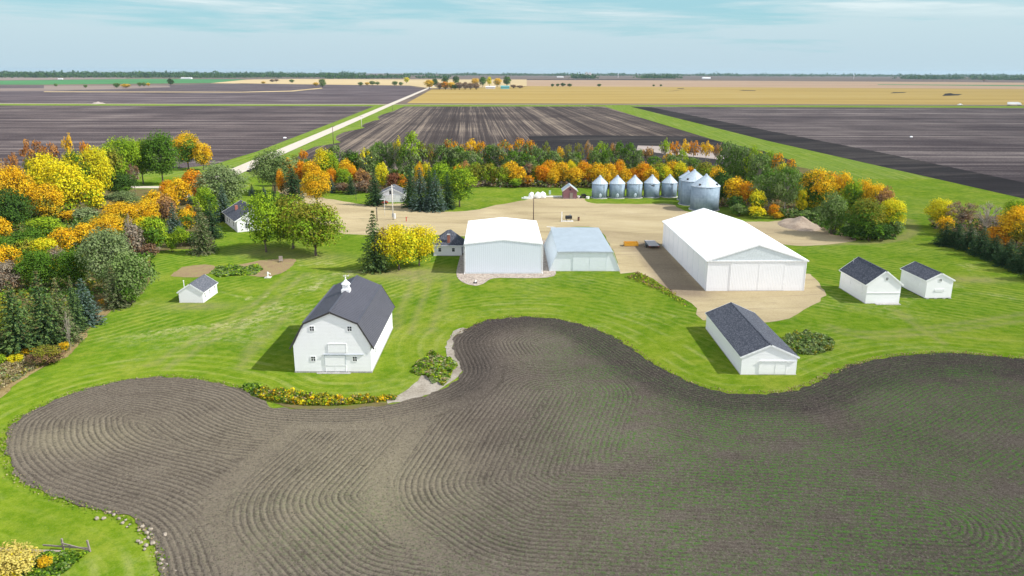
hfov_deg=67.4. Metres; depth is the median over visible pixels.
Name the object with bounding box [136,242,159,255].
bush
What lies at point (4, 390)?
weedy ground
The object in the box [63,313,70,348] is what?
bare tree
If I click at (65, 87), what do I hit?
mauve field
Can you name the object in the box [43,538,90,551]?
wooden fence
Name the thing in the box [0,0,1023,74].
sky
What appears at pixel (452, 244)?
cottage
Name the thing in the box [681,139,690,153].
slender tree
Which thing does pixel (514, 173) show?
leafy tree
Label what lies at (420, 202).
spruce tree
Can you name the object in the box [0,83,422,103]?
ploughed field
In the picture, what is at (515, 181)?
bush
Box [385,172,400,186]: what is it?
bush
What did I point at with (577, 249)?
slant walled shed
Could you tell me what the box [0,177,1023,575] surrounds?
lawn
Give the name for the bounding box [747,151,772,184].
poplar tree
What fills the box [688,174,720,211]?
grain bin
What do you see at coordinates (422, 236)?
leafy tree
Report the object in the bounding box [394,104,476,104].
gravel road
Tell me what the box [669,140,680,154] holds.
slender tree
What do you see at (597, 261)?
sliding door
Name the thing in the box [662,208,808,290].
pole shed
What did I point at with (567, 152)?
autumn tree
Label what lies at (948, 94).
wet patch
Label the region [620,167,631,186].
leafy tree
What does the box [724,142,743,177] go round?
poplar tree
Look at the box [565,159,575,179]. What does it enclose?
leafy tree
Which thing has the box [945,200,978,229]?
autumn tree
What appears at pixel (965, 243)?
spruce tree
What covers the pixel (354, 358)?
window
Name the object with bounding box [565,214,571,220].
fuel tank
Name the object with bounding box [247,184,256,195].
spruce tree
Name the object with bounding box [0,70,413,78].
woods
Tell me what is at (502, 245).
machine shed
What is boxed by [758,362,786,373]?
door
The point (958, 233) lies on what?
spruce tree
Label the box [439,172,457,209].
spruce tree
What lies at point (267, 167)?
leafy tree
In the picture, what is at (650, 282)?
edge weeds
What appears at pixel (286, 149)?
gravel road
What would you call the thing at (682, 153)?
poplar tree
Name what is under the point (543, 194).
wrapped bale
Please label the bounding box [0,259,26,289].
bush
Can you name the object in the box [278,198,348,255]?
leafy tree
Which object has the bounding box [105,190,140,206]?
bush
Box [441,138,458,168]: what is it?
poplar tree
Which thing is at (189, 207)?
bush
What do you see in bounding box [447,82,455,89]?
bush
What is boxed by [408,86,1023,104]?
ripe crop field
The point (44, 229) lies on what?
bush
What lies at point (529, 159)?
poplar tree
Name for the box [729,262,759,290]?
sliding door
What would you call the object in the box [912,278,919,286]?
door
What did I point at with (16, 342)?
spruce tree
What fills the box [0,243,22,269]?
leafy tree
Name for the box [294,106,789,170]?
ploughed field
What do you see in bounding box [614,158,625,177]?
leafy tree
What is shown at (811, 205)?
leafy tree
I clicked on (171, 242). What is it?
bush
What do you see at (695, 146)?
slender tree
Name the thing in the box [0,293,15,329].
leafy tree
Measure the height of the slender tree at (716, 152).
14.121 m
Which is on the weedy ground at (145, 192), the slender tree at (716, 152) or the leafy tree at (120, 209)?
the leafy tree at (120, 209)
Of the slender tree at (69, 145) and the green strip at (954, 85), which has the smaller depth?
the slender tree at (69, 145)
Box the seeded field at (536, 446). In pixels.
[4,316,1023,575]
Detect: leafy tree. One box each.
[0,162,18,187]
[0,163,36,218]
[0,186,38,231]
[0,217,13,237]
[0,235,15,247]
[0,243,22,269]
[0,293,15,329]
[9,236,42,261]
[11,245,58,286]
[22,157,33,174]
[23,149,68,204]
[26,181,64,216]
[26,237,57,253]
[36,158,91,210]
[47,227,80,251]
[51,248,90,285]
[58,148,92,204]
[69,222,97,244]
[73,225,135,283]
[81,145,116,191]
[88,212,123,234]
[97,144,129,191]
[98,248,160,302]
[99,135,140,175]
[99,201,139,225]
[105,172,139,198]
[123,137,153,183]
[130,199,160,220]
[134,128,180,181]
[138,215,168,253]
[139,189,164,214]
[154,193,176,222]
[158,179,172,192]
[162,187,179,212]
[165,176,193,205]
[169,131,203,168]
[172,226,190,246]
[173,207,196,229]
[179,169,203,198]
[189,160,250,204]
[190,142,212,169]
[193,183,217,218]
[240,187,283,251]
[249,145,297,193]
[263,194,319,248]
[275,169,285,197]
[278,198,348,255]
[293,159,305,180]
[300,168,331,200]
[301,159,322,178]
[310,147,335,172]
[322,151,338,173]
[326,167,337,184]
[334,167,352,184]
[337,158,356,174]
[348,166,357,182]
[354,168,370,181]
[370,221,422,269]
[374,161,388,188]
[400,224,441,265]
[414,161,424,181]
[423,162,430,181]
[426,161,450,185]
[438,162,477,206]
[459,160,469,175]
[466,161,482,185]
[479,162,496,185]
[489,170,498,184]
[494,165,509,182]
[502,160,517,180]
[508,164,526,182]
[530,163,543,181]
[534,164,549,180]
[542,160,556,171]
[546,168,559,184]
[549,161,571,181]
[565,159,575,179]
[565,166,585,184]
[576,160,590,178]
[582,164,594,182]
[585,163,605,181]
[595,168,611,183]
[603,162,619,186]
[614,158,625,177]
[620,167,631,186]
[628,168,640,180]
[634,161,650,182]
[642,166,658,180]
[652,161,669,179]
[659,165,672,182]
[666,160,678,177]
[672,160,687,182]
[694,159,715,177]
[709,165,725,178]
[711,169,733,202]
[723,176,745,197]
[739,181,757,208]
[747,189,767,208]
[794,167,838,212]
[805,193,823,207]
[814,191,850,234]
[824,171,838,199]
[833,171,853,198]
[838,178,866,208]
[842,197,886,239]
[858,178,873,193]
[858,183,886,202]
[874,185,894,210]
[879,197,906,225]
[924,197,958,222]
[982,225,1013,244]
[996,203,1023,247]
[1002,198,1023,218]
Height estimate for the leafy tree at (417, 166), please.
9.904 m
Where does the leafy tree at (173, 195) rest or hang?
on the weedy ground at (145, 192)
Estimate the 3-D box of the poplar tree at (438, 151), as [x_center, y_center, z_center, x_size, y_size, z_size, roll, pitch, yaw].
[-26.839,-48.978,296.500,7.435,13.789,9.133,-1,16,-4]
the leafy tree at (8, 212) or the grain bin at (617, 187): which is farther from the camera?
the grain bin at (617, 187)
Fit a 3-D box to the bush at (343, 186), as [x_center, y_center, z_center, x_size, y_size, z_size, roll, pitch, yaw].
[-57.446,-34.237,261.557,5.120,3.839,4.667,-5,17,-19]
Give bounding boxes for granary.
[839,257,903,304]
[900,261,955,298]
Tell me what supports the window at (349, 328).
in the barn
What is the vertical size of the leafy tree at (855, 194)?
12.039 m
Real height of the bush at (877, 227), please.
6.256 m
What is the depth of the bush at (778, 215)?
216.26 m
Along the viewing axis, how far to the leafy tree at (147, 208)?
200.24 m
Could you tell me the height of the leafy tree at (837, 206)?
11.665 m
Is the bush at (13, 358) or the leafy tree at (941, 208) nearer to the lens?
the bush at (13, 358)
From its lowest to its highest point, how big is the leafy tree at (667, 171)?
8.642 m
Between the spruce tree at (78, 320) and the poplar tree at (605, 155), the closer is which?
the spruce tree at (78, 320)
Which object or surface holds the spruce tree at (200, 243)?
on the lawn at (238, 329)
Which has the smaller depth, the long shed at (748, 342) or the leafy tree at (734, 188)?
the long shed at (748, 342)
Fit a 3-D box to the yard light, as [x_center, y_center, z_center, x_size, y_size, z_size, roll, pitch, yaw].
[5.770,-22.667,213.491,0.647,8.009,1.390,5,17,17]
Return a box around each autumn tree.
[4,152,20,169]
[18,139,44,162]
[37,141,61,162]
[126,164,140,190]
[373,227,392,267]
[416,141,426,166]
[426,143,435,166]
[522,163,534,176]
[542,141,549,160]
[562,144,571,162]
[574,142,584,160]
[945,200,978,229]
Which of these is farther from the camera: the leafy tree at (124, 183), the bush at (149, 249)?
the leafy tree at (124, 183)
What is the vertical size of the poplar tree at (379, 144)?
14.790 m
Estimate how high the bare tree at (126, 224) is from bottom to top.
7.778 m
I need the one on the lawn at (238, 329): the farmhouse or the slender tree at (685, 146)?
the farmhouse
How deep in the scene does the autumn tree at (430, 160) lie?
295.05 m
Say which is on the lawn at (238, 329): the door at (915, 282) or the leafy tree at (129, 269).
the leafy tree at (129, 269)
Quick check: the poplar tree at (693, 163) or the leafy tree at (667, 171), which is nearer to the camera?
the leafy tree at (667, 171)
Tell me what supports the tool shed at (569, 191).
on the gravel yard at (618, 225)
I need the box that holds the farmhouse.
[222,200,268,231]
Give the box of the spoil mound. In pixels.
[777,216,821,230]
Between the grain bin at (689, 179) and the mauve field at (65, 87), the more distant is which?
the mauve field at (65, 87)
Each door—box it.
[324,355,345,364]
[326,365,345,371]
[328,343,346,352]
[382,195,400,201]
[573,253,589,270]
[590,253,606,270]
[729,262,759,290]
[757,262,784,289]
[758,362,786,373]
[844,276,850,283]
[854,281,862,292]
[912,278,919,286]
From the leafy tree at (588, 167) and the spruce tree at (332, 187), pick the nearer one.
the spruce tree at (332, 187)
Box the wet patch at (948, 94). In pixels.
[943,93,960,95]
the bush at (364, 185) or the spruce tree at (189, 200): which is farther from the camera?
the bush at (364, 185)
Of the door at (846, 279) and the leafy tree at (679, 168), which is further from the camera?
the leafy tree at (679, 168)
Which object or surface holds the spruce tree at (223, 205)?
on the weedy ground at (145, 192)
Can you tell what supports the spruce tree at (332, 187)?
on the lawn at (238, 329)
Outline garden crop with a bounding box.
[210,263,262,276]
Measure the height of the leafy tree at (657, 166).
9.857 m
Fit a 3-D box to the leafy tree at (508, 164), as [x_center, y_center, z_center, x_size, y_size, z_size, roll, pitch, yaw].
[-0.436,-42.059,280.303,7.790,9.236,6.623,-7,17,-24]
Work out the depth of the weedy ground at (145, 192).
177.15 m
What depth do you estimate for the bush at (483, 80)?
2060.95 m
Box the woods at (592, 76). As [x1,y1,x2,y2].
[569,72,684,78]
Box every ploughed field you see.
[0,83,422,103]
[0,105,373,172]
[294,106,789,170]
[652,107,1023,195]
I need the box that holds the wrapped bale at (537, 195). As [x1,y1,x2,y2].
[535,192,540,198]
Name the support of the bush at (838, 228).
on the gravel yard at (618, 225)
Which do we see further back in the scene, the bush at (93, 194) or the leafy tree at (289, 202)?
the bush at (93, 194)
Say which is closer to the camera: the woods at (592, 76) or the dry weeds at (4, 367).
the dry weeds at (4, 367)
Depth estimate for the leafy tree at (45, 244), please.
161.80 m
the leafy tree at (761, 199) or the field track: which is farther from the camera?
the field track
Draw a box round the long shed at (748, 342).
[705,302,799,374]
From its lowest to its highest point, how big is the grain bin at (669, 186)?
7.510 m
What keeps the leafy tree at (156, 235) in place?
on the lawn at (238, 329)
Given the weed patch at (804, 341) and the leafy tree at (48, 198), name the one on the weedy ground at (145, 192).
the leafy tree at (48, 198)
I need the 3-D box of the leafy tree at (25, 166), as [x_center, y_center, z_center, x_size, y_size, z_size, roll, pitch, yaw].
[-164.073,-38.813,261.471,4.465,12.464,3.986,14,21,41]
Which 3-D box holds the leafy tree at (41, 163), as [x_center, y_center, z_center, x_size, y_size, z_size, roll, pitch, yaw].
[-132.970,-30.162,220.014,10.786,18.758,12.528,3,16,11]
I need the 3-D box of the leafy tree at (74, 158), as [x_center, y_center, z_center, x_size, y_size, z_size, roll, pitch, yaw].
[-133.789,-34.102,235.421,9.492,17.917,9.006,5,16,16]
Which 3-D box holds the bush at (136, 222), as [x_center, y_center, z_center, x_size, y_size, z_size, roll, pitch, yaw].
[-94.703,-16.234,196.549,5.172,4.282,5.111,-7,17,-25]
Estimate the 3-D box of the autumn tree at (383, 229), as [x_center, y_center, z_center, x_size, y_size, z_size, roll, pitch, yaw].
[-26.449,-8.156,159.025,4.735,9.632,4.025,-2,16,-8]
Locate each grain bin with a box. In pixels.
[591,175,607,198]
[608,175,625,198]
[625,175,642,198]
[643,174,659,197]
[660,174,677,197]
[677,170,689,199]
[678,169,702,205]
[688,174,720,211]
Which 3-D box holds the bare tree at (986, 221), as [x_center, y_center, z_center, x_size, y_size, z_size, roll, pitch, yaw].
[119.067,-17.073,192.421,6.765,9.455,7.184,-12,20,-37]
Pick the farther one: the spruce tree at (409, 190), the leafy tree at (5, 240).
the spruce tree at (409, 190)
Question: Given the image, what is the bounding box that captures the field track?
[44,88,321,91]
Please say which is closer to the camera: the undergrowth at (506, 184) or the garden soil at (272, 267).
the garden soil at (272, 267)
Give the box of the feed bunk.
[622,241,637,245]
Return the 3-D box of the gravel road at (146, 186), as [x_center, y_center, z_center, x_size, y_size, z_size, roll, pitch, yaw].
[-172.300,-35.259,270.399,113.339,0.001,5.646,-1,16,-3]
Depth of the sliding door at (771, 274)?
144.93 m
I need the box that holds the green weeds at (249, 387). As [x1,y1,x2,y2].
[241,383,264,395]
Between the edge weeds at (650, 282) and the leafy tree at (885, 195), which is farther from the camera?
the leafy tree at (885, 195)
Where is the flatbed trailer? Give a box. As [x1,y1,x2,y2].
[644,240,659,247]
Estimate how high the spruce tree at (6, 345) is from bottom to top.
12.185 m
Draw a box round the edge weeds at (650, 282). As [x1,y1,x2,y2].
[626,271,686,306]
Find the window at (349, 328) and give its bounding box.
[347,326,351,331]
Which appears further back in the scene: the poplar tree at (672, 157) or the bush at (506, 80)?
the bush at (506, 80)
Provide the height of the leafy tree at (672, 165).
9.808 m
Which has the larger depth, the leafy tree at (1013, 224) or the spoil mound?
the spoil mound
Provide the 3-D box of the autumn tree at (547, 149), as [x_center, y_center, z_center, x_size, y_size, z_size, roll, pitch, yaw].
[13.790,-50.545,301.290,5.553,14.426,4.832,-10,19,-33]
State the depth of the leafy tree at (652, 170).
271.03 m
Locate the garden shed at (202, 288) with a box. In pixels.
[176,274,217,302]
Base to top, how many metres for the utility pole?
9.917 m
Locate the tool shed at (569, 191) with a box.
[561,183,577,198]
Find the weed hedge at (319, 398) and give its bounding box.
[254,385,397,405]
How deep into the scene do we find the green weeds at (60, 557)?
64.33 m
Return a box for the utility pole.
[389,185,395,219]
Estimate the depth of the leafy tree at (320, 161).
281.85 m
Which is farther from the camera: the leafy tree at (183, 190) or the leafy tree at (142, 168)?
the leafy tree at (142, 168)
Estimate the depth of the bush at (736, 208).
219.88 m
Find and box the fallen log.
[0,548,60,552]
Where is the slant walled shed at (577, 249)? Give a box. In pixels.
[544,227,619,270]
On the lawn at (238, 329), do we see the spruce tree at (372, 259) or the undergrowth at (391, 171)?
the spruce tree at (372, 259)
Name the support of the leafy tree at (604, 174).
on the lawn at (238, 329)
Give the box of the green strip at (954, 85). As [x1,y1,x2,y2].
[878,84,1023,85]
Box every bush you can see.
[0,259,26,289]
[0,354,6,364]
[0,539,42,575]
[4,229,48,246]
[6,354,23,362]
[18,348,36,354]
[23,215,68,237]
[24,344,67,363]
[36,555,52,567]
[47,245,65,263]
[56,210,76,220]
[59,341,69,350]
[71,207,99,222]
[75,214,107,230]
[76,176,105,215]
[98,298,111,305]
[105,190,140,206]
[107,275,147,303]
[123,223,146,251]
[132,216,146,227]
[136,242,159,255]
[165,233,178,251]
[167,78,173,85]
[178,231,200,244]
[185,204,195,216]
[318,79,326,86]
[337,182,347,192]
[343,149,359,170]
[356,180,369,192]
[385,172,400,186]
[397,173,407,188]
[423,79,434,88]
[441,76,448,82]
[441,82,448,89]
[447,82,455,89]
[452,76,458,82]
[462,82,467,88]
[467,82,472,89]
[472,83,479,89]
[479,76,486,86]
[494,78,501,84]
[503,76,511,85]
[509,178,521,186]
[524,175,534,186]
[724,195,746,210]
[730,203,747,215]
[748,205,766,218]
[767,204,779,217]
[772,212,783,218]
[793,187,808,210]
[797,210,812,216]
[830,215,844,231]
[839,224,866,239]
[860,219,884,240]
[873,222,894,240]
[888,220,904,235]
[936,215,955,230]
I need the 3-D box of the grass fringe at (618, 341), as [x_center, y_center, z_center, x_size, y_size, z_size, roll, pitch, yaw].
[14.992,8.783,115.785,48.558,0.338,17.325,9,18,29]
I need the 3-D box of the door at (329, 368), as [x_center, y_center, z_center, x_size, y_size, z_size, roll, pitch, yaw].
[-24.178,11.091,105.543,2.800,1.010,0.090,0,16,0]
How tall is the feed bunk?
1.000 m
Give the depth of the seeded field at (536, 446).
79.99 m
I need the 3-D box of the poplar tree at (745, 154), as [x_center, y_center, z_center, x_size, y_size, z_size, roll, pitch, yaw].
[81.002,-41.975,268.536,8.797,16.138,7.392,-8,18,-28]
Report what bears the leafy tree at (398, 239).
on the lawn at (238, 329)
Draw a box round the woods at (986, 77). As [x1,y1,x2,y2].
[892,73,1023,79]
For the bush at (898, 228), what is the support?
on the lawn at (238, 329)
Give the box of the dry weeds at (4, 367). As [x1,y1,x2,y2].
[0,335,79,388]
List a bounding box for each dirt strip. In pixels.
[277,402,387,408]
[386,328,467,402]
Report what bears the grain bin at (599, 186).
on the lawn at (238, 329)
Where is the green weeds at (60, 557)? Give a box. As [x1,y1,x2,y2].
[4,548,88,575]
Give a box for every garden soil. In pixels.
[171,264,214,276]
[231,259,295,276]
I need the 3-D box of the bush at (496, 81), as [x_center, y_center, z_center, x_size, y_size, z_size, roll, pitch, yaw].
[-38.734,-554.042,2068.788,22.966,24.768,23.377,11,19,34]
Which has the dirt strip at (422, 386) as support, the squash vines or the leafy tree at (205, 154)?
the squash vines
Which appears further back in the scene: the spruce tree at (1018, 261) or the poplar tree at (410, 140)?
the poplar tree at (410, 140)
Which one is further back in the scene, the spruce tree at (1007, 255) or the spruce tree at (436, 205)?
the spruce tree at (436, 205)
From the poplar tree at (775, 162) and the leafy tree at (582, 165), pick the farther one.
the leafy tree at (582, 165)
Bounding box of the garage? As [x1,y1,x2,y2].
[379,184,406,201]
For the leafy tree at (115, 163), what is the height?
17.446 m
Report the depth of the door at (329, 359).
105.16 m
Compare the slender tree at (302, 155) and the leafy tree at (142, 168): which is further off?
the slender tree at (302, 155)
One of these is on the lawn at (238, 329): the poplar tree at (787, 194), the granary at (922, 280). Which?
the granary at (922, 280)
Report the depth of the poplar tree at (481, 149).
297.08 m
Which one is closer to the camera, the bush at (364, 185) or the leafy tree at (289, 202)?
the leafy tree at (289, 202)
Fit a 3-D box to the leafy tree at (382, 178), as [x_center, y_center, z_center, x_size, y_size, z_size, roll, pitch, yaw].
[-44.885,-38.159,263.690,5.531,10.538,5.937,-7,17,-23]
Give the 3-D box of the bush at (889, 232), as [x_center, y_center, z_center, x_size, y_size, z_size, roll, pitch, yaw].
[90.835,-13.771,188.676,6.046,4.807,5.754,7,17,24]
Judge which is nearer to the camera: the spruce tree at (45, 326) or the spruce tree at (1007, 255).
the spruce tree at (45, 326)
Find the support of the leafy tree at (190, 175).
on the lawn at (238, 329)
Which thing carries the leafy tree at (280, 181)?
on the lawn at (238, 329)
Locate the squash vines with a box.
[412,349,457,385]
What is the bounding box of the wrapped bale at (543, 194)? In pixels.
[540,191,545,197]
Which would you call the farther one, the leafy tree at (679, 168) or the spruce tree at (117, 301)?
the leafy tree at (679, 168)
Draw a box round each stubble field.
[217,79,526,87]
[527,80,1023,88]
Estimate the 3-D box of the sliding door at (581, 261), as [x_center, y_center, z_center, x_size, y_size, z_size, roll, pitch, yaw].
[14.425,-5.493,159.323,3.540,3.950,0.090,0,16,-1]
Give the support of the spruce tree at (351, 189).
on the lawn at (238, 329)
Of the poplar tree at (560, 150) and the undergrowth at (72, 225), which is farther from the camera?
the poplar tree at (560, 150)
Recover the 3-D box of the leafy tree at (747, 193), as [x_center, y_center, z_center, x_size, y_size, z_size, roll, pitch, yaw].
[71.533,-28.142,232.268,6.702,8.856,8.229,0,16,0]
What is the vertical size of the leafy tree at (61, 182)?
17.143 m
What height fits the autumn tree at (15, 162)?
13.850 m
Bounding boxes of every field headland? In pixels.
[528,135,790,166]
[634,107,1023,197]
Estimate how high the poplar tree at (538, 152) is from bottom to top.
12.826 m
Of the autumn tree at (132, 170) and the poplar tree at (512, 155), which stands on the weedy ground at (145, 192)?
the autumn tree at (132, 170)
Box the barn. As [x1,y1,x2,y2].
[289,275,394,373]
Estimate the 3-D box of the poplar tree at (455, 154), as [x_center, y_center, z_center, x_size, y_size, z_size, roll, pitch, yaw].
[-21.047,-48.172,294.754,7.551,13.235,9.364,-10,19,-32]
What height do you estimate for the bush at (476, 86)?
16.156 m
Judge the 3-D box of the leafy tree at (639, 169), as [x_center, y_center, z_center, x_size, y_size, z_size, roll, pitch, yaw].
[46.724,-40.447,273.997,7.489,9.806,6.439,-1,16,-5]
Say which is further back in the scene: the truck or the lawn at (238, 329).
the truck
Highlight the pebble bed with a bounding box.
[456,240,555,285]
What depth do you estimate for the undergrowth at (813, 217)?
212.61 m
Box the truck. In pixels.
[1007,102,1021,104]
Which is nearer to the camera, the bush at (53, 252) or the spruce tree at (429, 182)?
the bush at (53, 252)
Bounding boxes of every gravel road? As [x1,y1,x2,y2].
[0,103,386,104]
[12,85,433,260]
[131,186,160,187]
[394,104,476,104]
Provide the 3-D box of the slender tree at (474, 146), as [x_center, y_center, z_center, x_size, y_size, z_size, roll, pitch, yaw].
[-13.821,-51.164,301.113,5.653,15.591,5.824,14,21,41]
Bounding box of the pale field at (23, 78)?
[0,77,125,79]
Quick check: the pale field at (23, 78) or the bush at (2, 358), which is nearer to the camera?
the bush at (2, 358)
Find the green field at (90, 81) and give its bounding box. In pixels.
[0,79,245,84]
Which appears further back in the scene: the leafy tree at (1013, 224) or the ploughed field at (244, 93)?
the ploughed field at (244, 93)
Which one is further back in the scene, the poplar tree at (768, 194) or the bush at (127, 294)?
the poplar tree at (768, 194)
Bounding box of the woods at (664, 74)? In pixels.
[405,71,1023,77]
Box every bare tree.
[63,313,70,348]
[122,217,132,232]
[971,201,1002,230]
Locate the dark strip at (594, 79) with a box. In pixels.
[527,79,661,79]
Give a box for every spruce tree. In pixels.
[0,280,48,357]
[0,335,9,353]
[24,271,74,348]
[47,278,85,346]
[65,276,89,333]
[66,278,106,327]
[100,265,134,311]
[165,203,183,233]
[186,201,218,256]
[187,194,197,223]
[203,200,225,238]
[214,185,230,221]
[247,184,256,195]
[279,166,305,199]
[327,176,336,192]
[345,175,356,194]
[356,211,392,274]
[362,168,387,206]
[400,165,417,207]
[408,168,428,211]
[424,164,433,205]
[424,170,449,212]
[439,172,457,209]
[928,222,955,247]
[942,223,966,247]
[954,224,977,252]
[965,226,992,256]
[978,235,1006,261]
[987,239,1022,268]
[1001,242,1023,274]
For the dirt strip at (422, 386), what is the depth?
101.71 m
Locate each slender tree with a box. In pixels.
[60,132,73,156]
[79,141,88,154]
[298,149,307,159]
[460,139,472,153]
[471,138,484,154]
[584,141,593,163]
[609,142,618,155]
[641,146,653,163]
[659,138,670,161]
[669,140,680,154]
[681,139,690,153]
[688,140,701,156]
[700,140,713,161]
[711,142,721,164]
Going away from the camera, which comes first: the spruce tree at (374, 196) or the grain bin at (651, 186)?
the spruce tree at (374, 196)
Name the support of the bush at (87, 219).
on the weedy ground at (145, 192)
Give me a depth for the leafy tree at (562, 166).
278.53 m
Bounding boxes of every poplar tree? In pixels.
[328,144,345,168]
[355,147,375,171]
[365,144,379,171]
[371,141,387,167]
[383,141,394,170]
[391,137,403,167]
[396,146,414,171]
[398,131,427,169]
[433,144,451,165]
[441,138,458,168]
[448,145,464,167]
[452,147,470,169]
[462,149,482,166]
[475,141,490,167]
[483,143,502,167]
[495,139,517,166]
[500,149,521,167]
[513,137,533,166]
[517,151,539,172]
[524,140,537,163]
[532,147,547,165]
[545,150,563,168]
[555,146,564,161]
[567,152,581,168]
[587,148,601,165]
[594,141,608,167]
[597,147,614,166]
[612,141,627,164]
[621,142,636,169]
[630,148,644,168]
[647,156,662,166]
[664,153,683,169]
[676,149,688,162]
[686,157,700,171]
[715,140,736,173]
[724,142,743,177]
[731,146,751,181]
[741,145,760,181]
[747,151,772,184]
[748,167,784,209]
[761,149,776,190]
[767,164,804,207]
[770,152,786,171]
[775,163,790,194]
[785,159,798,173]
[789,171,803,207]
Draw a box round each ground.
[0,72,1023,105]
[0,189,215,370]
[0,296,126,397]
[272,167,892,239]
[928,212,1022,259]
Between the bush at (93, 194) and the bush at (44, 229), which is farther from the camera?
the bush at (93, 194)
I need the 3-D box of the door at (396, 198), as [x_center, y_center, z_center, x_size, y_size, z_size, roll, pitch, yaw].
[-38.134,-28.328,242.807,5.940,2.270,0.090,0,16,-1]
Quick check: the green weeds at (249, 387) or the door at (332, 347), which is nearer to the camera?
the green weeds at (249, 387)
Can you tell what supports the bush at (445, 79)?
on the stubble field at (416, 82)
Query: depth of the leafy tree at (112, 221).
184.74 m
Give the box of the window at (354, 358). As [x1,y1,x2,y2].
[352,356,357,361]
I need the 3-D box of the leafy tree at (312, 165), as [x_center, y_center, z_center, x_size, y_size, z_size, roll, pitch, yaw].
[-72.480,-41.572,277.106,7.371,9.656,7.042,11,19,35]
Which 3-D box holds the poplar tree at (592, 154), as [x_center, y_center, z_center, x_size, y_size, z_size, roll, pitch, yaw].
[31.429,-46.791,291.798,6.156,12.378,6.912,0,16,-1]
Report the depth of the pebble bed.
156.14 m
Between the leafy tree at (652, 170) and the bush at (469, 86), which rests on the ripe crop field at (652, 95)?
the bush at (469, 86)
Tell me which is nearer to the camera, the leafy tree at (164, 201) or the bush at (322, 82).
the leafy tree at (164, 201)
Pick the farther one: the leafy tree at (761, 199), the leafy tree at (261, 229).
the leafy tree at (761, 199)
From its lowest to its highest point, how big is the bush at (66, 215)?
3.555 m
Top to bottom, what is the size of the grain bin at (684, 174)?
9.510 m
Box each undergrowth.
[0,208,170,323]
[294,162,791,191]
[298,170,794,215]
[775,201,898,239]
[930,215,1023,267]
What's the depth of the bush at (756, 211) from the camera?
216.53 m
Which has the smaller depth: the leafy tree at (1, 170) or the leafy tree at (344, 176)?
the leafy tree at (1, 170)
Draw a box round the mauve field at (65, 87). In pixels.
[0,85,169,90]
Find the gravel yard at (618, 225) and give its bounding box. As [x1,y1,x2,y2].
[278,188,855,321]
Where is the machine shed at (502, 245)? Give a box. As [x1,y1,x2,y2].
[464,217,542,273]
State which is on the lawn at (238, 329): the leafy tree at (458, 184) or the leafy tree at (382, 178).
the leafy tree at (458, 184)
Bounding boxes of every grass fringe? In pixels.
[0,374,242,575]
[451,314,765,393]
[768,350,1023,393]
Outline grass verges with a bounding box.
[0,103,1023,178]
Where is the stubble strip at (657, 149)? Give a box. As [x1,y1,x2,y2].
[637,146,723,159]
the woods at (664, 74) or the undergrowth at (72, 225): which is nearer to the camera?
the undergrowth at (72, 225)
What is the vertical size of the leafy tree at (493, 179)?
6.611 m
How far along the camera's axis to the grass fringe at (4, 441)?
78.60 m
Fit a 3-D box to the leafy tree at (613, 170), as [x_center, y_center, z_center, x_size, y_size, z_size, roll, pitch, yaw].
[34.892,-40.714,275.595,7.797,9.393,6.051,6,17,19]
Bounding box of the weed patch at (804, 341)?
[782,329,834,354]
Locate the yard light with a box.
[531,192,533,219]
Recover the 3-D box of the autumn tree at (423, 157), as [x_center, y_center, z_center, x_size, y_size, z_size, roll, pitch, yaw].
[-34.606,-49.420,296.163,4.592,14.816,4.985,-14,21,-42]
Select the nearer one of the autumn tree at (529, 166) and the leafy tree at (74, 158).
the leafy tree at (74, 158)
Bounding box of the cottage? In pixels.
[433,229,464,255]

